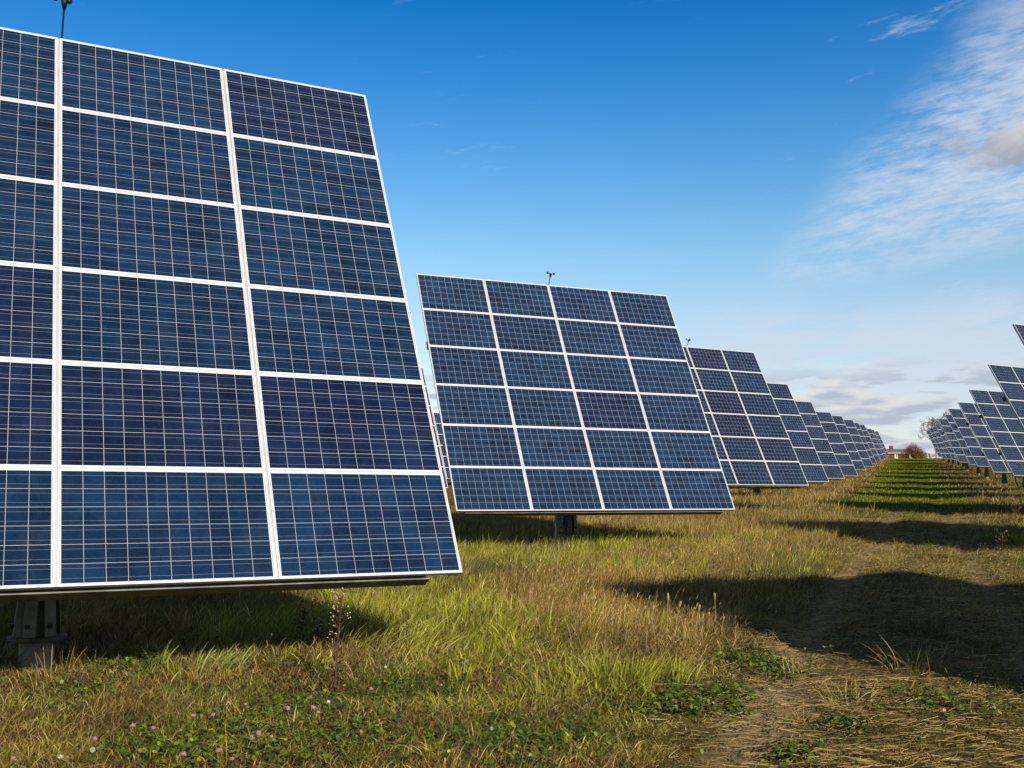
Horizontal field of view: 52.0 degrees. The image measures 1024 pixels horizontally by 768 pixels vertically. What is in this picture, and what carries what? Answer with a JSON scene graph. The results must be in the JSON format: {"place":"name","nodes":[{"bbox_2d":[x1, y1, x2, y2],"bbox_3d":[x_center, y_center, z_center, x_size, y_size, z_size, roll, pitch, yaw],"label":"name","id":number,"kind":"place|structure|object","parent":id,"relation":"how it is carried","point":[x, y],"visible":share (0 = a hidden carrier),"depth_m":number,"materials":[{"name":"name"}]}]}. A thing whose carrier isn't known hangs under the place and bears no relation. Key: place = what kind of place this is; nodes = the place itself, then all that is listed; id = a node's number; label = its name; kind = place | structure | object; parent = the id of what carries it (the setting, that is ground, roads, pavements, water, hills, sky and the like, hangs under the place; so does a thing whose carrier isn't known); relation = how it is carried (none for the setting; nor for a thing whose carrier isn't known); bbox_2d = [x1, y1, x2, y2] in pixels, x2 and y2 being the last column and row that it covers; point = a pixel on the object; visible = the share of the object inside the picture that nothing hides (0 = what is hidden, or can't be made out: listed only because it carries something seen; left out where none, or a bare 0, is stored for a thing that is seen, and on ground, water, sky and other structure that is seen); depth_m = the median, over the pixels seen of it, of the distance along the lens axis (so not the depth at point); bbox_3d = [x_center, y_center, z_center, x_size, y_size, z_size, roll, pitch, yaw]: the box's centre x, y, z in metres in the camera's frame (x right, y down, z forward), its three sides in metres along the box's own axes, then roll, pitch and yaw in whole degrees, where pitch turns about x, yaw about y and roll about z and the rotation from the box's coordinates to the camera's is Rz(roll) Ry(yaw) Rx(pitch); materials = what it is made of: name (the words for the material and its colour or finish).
{"place":"outdoors","nodes":[
{"label":"outdoors","id":0,"kind":"place"},
{"bbox_2d":[0,459,1023,767],"bbox_3d":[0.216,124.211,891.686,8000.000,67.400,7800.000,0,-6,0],"label":"ground","id":1,"kind":"structure","parent":0,"point":[776,691],"depth_m":8.57,"materials":[{"name":"green plant"}]},
{"bbox_2d":[0,638,87,667],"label":"grass tuft","id":2,"kind":"object","parent":1,"relation":"on","point":[5,655],"visible":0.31,"depth_m":9.22,"materials":[{"name":"green plant"}]},
{"bbox_2d":[26,641,80,681],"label":"grass tuft","id":3,"kind":"object","parent":1,"relation":"on","point":[51,664],"visible":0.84,"depth_m":8.63,"materials":[{"name":"plant"}]},
{"bbox_2d":[157,640,176,667],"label":"grass tuft","id":4,"kind":"object","parent":1,"relation":"on","point":[165,655],"visible":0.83,"depth_m":9.17,"materials":[{"name":"green plant"}]},
{"bbox_2d":[186,642,236,678],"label":"grass tuft","id":5,"kind":"object","parent":1,"relation":"on","point":[204,663],"visible":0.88,"depth_m":8.83,"materials":[{"name":"green plant"}]},
{"bbox_2d":[0,0,462,671],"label":"solar tracker","id":6,"kind":"object","parent":1,"relation":"on","point":[210,376],"visible":0.99,"depth_m":9.56,"materials":[{"name":"glass"}]},
{"bbox_2d":[215,642,258,675],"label":"grass tuft","id":7,"kind":"object","parent":1,"relation":"on","point":[229,658],"visible":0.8,"depth_m":8.95,"materials":[{"name":"green plant"}]},
{"bbox_2d":[291,600,313,644],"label":"aster weed","id":8,"kind":"object","parent":1,"relation":"on","point":[302,618],"visible":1,"depth_m":10.01,"materials":[{"name":"brown"}]},
{"bbox_2d":[309,612,330,646],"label":"aster weed","id":9,"kind":"object","parent":1,"relation":"on","point":[316,626],"visible":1,"depth_m":10.07,"materials":[{"name":"brown"}]},
{"bbox_2d":[326,587,354,695],"bbox_3d":[-1.347,2.031,8.206,0.214,0.860,0.205,-6,-9,42],"label":"aster weed","id":10,"kind":"object","parent":1,"relation":"on","point":[337,643],"visible":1,"depth_m":8.22,"materials":[{"name":"brown"}]},
{"bbox_2d":[340,611,448,658],"bbox_3d":[-1.050,2.367,10.121,1.040,0.485,1.088,-2,-7,14],"label":"grass tuft","id":11,"kind":"object","parent":1,"relation":"on","point":[420,630],"visible":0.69,"depth_m":10.03,"materials":[{"name":"green plant"}]},
{"bbox_2d":[421,367,447,488],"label":"solar tracker","id":12,"kind":"object","parent":1,"relation":"on","point":[439,452],"visible":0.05,"depth_m":44.81,"materials":[{"name":"metal"}]},
{"bbox_2d":[401,627,472,663],"bbox_3d":[-0.631,2.407,9.753,0.728,0.334,0.634,-3,-7,23],"label":"grass tuft","id":13,"kind":"object","parent":1,"relation":"on","point":[413,649],"visible":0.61,"depth_m":9.70,"materials":[{"name":"green plant"}]},
{"bbox_2d":[433,413,449,479],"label":"solar tracker","id":14,"kind":"object","parent":1,"relation":"on","point":[437,421],"visible":0.1,"depth_m":83.26,"materials":[{"name":"metal"}]},
{"bbox_2d":[436,656,478,685],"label":"grass tuft","id":15,"kind":"object","parent":1,"relation":"on","point":[450,673],"visible":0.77,"depth_m":8.50,"materials":[{"name":"green plant"}]},
{"bbox_2d":[0,457,1023,767],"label":"meadow grass","id":16,"kind":"structure","parent":1,"relation":"on","point":[504,545],"depth_m":11.09,"materials":[{"name":"green plant"}]},
{"bbox_2d":[0,551,1023,767],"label":"clover leaves","id":17,"kind":"object","parent":1,"relation":"on","point":[161,745],"visible":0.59,"depth_m":7.47,"materials":[{"name":"green plant"}]},
{"bbox_2d":[12,515,1023,767],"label":"straw","id":18,"kind":"object","parent":1,"relation":"on","point":[900,677],"visible":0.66,"depth_m":9.74,"materials":[{"name":"beige plant"}]},
{"bbox_2d":[503,664,583,702],"bbox_3d":[0.231,2.272,7.977,0.656,0.281,0.573,0,-6,0],"label":"grass tuft","id":19,"kind":"object","parent":1,"relation":"on","point":[544,683],"visible":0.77,"depth_m":7.96,"materials":[{"name":"green plant"}]},
{"bbox_2d":[416,272,734,543],"bbox_3d":[1.387,0.625,23.846,6.660,6.990,2.861,3,-7,-23],"label":"solar tracker","id":20,"kind":"object","parent":1,"relation":"on","point":[564,405],"visible":0.98,"depth_m":23.62,"materials":[{"name":"glass"}]},
{"bbox_2d":[598,520,609,538],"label":"aster weed","id":21,"kind":"object","parent":1,"relation":"on","point":[605,529],"visible":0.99,"depth_m":24.14,"materials":[{"name":"brown"}]},
{"bbox_2d":[553,646,671,695],"bbox_3d":[0.766,2.272,8.341,0.862,0.334,0.953,-5,-8,38],"label":"grass tuft","id":22,"kind":"object","parent":1,"relation":"on","point":[617,670],"visible":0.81,"depth_m":8.33,"materials":[{"name":"green plant"}]},
{"bbox_2d":[626,524,639,538],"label":"aster weed","id":23,"kind":"object","parent":1,"relation":"on","point":[632,530],"visible":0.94,"depth_m":23.71,"materials":[{"name":"brown"}]},
{"bbox_2d":[667,593,668,631],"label":"seed grass","id":24,"kind":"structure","parent":1,"relation":"on","point":[667,608],"depth_m":10.85,"materials":[{"name":"brown plant"}]},
{"bbox_2d":[638,649,719,687],"bbox_3d":[1.389,2.348,8.770,0.628,0.311,0.681,-3,-7,21],"label":"grass tuft","id":25,"kind":"object","parent":1,"relation":"on","point":[680,667],"visible":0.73,"depth_m":8.64,"materials":[{"name":"green plant"}]},
{"bbox_2d":[683,338,808,487],"bbox_3d":[7.365,1.607,38.917,6.660,7.025,2.949,3,-7,-28],"label":"solar tracker","id":26,"kind":"object","parent":1,"relation":"on","point":[752,442],"visible":0.48,"depth_m":39.46,"materials":[{"name":"glass"}]},
{"bbox_2d":[774,652,805,681],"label":"grass tuft","id":27,"kind":"object","parent":1,"relation":"on","point":[793,672],"visible":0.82,"depth_m":9.05,"materials":[{"name":"brown plant"}]},
{"bbox_2d":[752,383,828,495],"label":"solar tracker","id":28,"kind":"object","parent":1,"relation":"on","point":[801,440],"visible":0.25,"depth_m":55.04,"materials":[{"name":"glass"}]},
{"bbox_2d":[786,401,844,488],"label":"solar tracker","id":29,"kind":"object","parent":1,"relation":"on","point":[822,446],"visible":0.16,"depth_m":70.55,"materials":[{"name":"glass"}]},
{"bbox_2d":[816,412,857,476],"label":"solar tracker","id":30,"kind":"object","parent":1,"relation":"on","point":[837,445],"visible":0.09,"depth_m":85.29,"materials":[{"name":"glass"}]},
{"bbox_2d":[832,416,865,470],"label":"solar tracker","id":31,"kind":"object","parent":1,"relation":"on","point":[852,451],"visible":0.12,"depth_m":101.13,"materials":[{"name":"glass"}]},
{"bbox_2d":[804,678,899,710],"bbox_3d":[2.585,2.414,8.176,0.792,0.201,0.802,0,-6,0],"label":"grass tuft","id":32,"kind":"object","parent":1,"relation":"on","point":[850,701],"visible":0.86,"depth_m":8.16,"materials":[{"name":"green plant"}]},
{"bbox_2d":[844,420,873,467],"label":"solar tracker","id":33,"kind":"object","parent":1,"relation":"on","point":[858,443],"visible":0.12,"depth_m":117.11,"materials":[{"name":"glass"}]},
{"bbox_2d":[854,423,876,464],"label":"solar tracker","id":34,"kind":"object","parent":1,"relation":"on","point":[866,445],"visible":0.06,"depth_m":133.19,"materials":[{"name":"glass"}]},
{"bbox_2d":[859,424,879,461],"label":"solar tracker","id":35,"kind":"object","parent":1,"relation":"on","point":[870,443],"visible":0.11,"depth_m":149.87,"materials":[{"name":"glass"}]},
{"bbox_2d":[865,427,880,460],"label":"solar tracker","id":36,"kind":"object","parent":1,"relation":"on","point":[873,443],"visible":0.07,"depth_m":163.50,"materials":[{"name":"glass"}]},
{"bbox_2d":[867,429,884,459],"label":"solar tracker","id":37,"kind":"object","parent":1,"relation":"on","point":[876,444],"visible":0.11,"depth_m":178.38,"materials":[{"name":"glass"}]},
{"bbox_2d":[872,430,885,458],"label":"solar tracker","id":38,"kind":"object","parent":1,"relation":"on","point":[880,447],"visible":0.11,"depth_m":190.63,"materials":[{"name":"glass"}]},
{"bbox_2d":[874,431,887,457],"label":"solar tracker","id":39,"kind":"object","parent":1,"relation":"on","point":[880,444],"visible":0.12,"depth_m":210.03,"materials":[{"name":"glass"}]},
{"bbox_2d":[876,431,888,455],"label":"solar tracker","id":40,"kind":"object","parent":1,"relation":"on","point":[882,443],"visible":0.08,"depth_m":223.41,"materials":[{"name":"glass"}]},
{"bbox_2d":[886,441,928,458],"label":"brick house","id":41,"kind":"structure","parent":1,"relation":"on","point":[893,453],"depth_m":329.88,"materials":[{"name":"red"}]},
{"bbox_2d":[899,442,926,458],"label":"shrub","id":42,"kind":"object","parent":1,"relation":"on","point":[911,451],"visible":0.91,"depth_m":315.00,"materials":[{"name":"brown plant"}]},
{"bbox_2d":[863,639,979,677],"bbox_3d":[3.622,2.385,9.259,1.068,0.352,0.981,0,-6,0],"label":"grass tuft","id":43,"kind":"object","parent":1,"relation":"on","point":[916,671],"visible":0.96,"depth_m":9.22,"materials":[{"name":"plant"}]},
{"bbox_2d":[918,411,949,457],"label":"bare tree","id":44,"kind":"object","parent":1,"relation":"on","point":[931,422],"visible":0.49,"depth_m":345.10,"materials":[{"name":"grey plant"}]},
{"bbox_2d":[926,430,944,460],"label":"solar tracker","id":45,"kind":"object","parent":1,"relation":"on","point":[933,443],"visible":0.21,"depth_m":209.52,"materials":[{"name":"glass"}]},
{"bbox_2d":[928,428,949,462],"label":"solar tracker","id":46,"kind":"object","parent":1,"relation":"on","point":[937,442],"visible":0.19,"depth_m":180.68,"materials":[{"name":"glass"}]},
{"bbox_2d":[932,427,954,463],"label":"solar tracker","id":47,"kind":"object","parent":1,"relation":"on","point":[943,446],"visible":0.2,"depth_m":171.10,"materials":[{"name":"glass"}]},
{"bbox_2d":[935,424,959,465],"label":"solar tracker","id":48,"kind":"object","parent":1,"relation":"on","point":[945,442],"visible":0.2,"depth_m":153.23,"materials":[{"name":"glass"}]},
{"bbox_2d":[938,421,964,467],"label":"solar tracker","id":49,"kind":"object","parent":1,"relation":"on","point":[963,464],"visible":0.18,"depth_m":140.73,"materials":[{"name":"glass"}]},
{"bbox_2d":[938,419,968,470],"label":"solar tracker","id":50,"kind":"object","parent":1,"relation":"on","point":[952,440],"visible":0.23,"depth_m":126.51,"materials":[{"name":"glass"}]},
{"bbox_2d":[945,414,980,474],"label":"solar tracker","id":51,"kind":"object","parent":1,"relation":"on","point":[961,442],"visible":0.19,"depth_m":108.58,"materials":[{"name":"glass"}]},
{"bbox_2d":[948,408,990,478],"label":"solar tracker","id":52,"kind":"object","parent":1,"relation":"on","point":[969,438],"visible":0.37,"depth_m":94.63,"materials":[{"name":"glass"}]},
{"bbox_2d":[958,402,1011,484],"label":"solar tracker","id":53,"kind":"object","parent":1,"relation":"on","point":[977,424],"visible":0.47,"depth_m":78.39,"materials":[{"name":"glass"}]},
{"bbox_2d":[969,389,1023,488],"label":"solar tracker","id":54,"kind":"object","parent":1,"relation":"on","point":[1000,418],"visible":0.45,"depth_m":64.23,"materials":[{"name":"glass"}]},
{"bbox_2d":[994,529,1008,554],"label":"aster weed","id":55,"kind":"object","parent":1,"relation":"on","point":[1001,541],"visible":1,"depth_m":20.62,"materials":[{"name":"brown"}]},
{"bbox_2d":[988,364,1023,428],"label":"solar tracker","id":56,"kind":"object","parent":1,"relation":"on","point":[1010,380],"visible":1,"depth_m":49.81,"materials":[{"name":"glass"}]},
{"bbox_2d":[1009,501,1020,517],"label":"aster weed","id":57,"kind":"object","parent":1,"relation":"on","point":[1015,507],"visible":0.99,"depth_m":30.57,"materials":[{"name":"brown"}]},
{"bbox_2d":[1012,324,1023,344],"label":"solar tracker","id":58,"kind":"object","parent":1,"relation":"on","point":[1019,329],"visible":1,"depth_m":34.25,"materials":[{"name":"glass"}]},
{"bbox_2d":[0,0,1023,458],"label":"sky","id":59,"kind":"structure","parent":0,"point":[830,192],"materials":[{"name":"blue"}]}
]}

